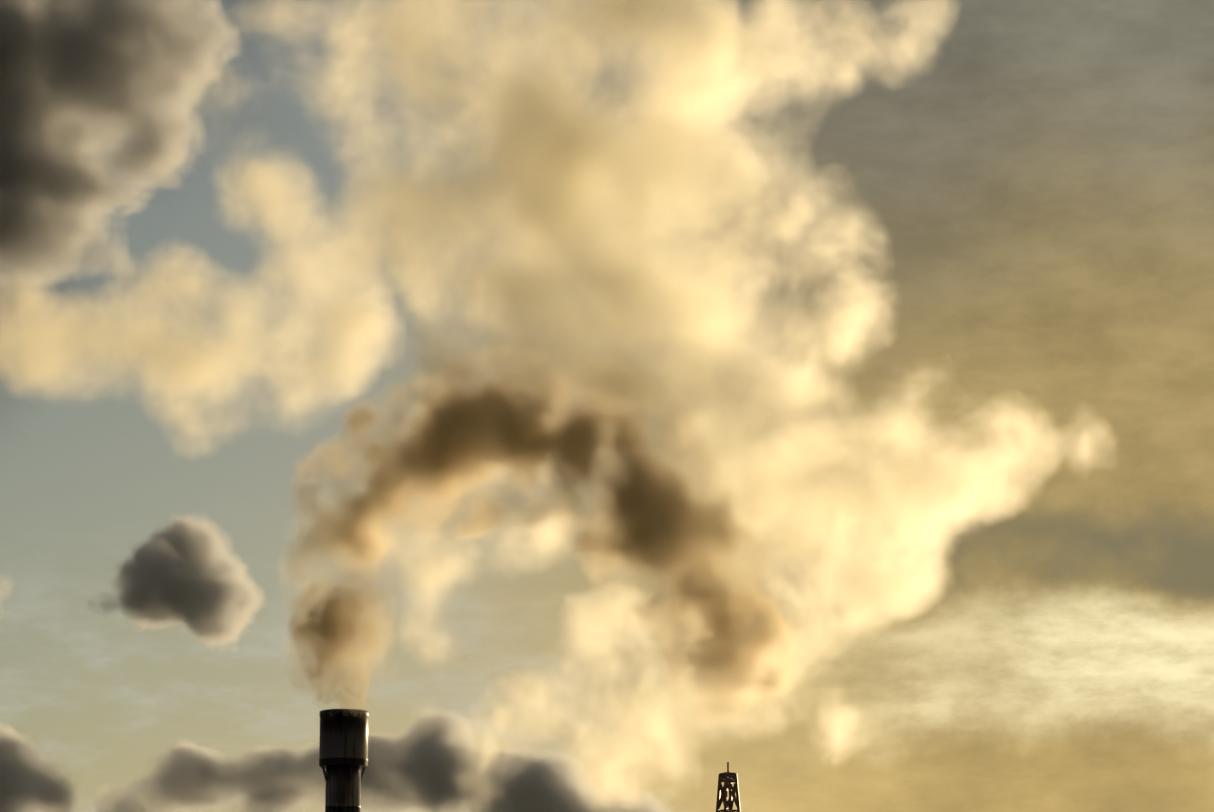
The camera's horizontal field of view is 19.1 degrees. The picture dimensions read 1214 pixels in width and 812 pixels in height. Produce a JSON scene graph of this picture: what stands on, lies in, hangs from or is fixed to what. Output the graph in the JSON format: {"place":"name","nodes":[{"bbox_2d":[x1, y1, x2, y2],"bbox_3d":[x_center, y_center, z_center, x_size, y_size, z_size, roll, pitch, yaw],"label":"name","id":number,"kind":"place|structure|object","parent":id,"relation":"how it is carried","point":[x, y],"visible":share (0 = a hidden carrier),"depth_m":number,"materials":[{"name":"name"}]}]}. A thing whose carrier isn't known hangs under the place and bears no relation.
{"place":"outdoors","nodes":[
{"label":"outdoors","id":0,"kind":"place"},
{"bbox_2d":[0,0,1213,811],"label":"sky","id":1,"kind":"structure","parent":0,"point":[598,405],"materials":[{"name":"beige"}]},
{"label":"ground","id":2,"kind":"structure","parent":0,"visible":0},
{"bbox_2d":[716,762,740,811],"bbox_3d":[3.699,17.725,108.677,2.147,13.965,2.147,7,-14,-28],"label":"lattice mast","id":3,"kind":"object","parent":2,"relation":"on","point":[728,778],"visible":1,"depth_m":109.85,"materials":[{"name":"metal"}]},
{"bbox_3d":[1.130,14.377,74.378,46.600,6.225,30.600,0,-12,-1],"label":"factory building","id":4,"kind":"object","parent":2,"relation":"on","visible":0},
{"bbox_2d":[319,709,368,811],"bbox_3d":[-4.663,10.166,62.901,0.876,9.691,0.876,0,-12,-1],"label":"chimney flue","id":5,"kind":"object","parent":4,"relation":"on","point":[343,751],"visible":1,"depth_m":63.42,"materials":[{"name":"metal"}]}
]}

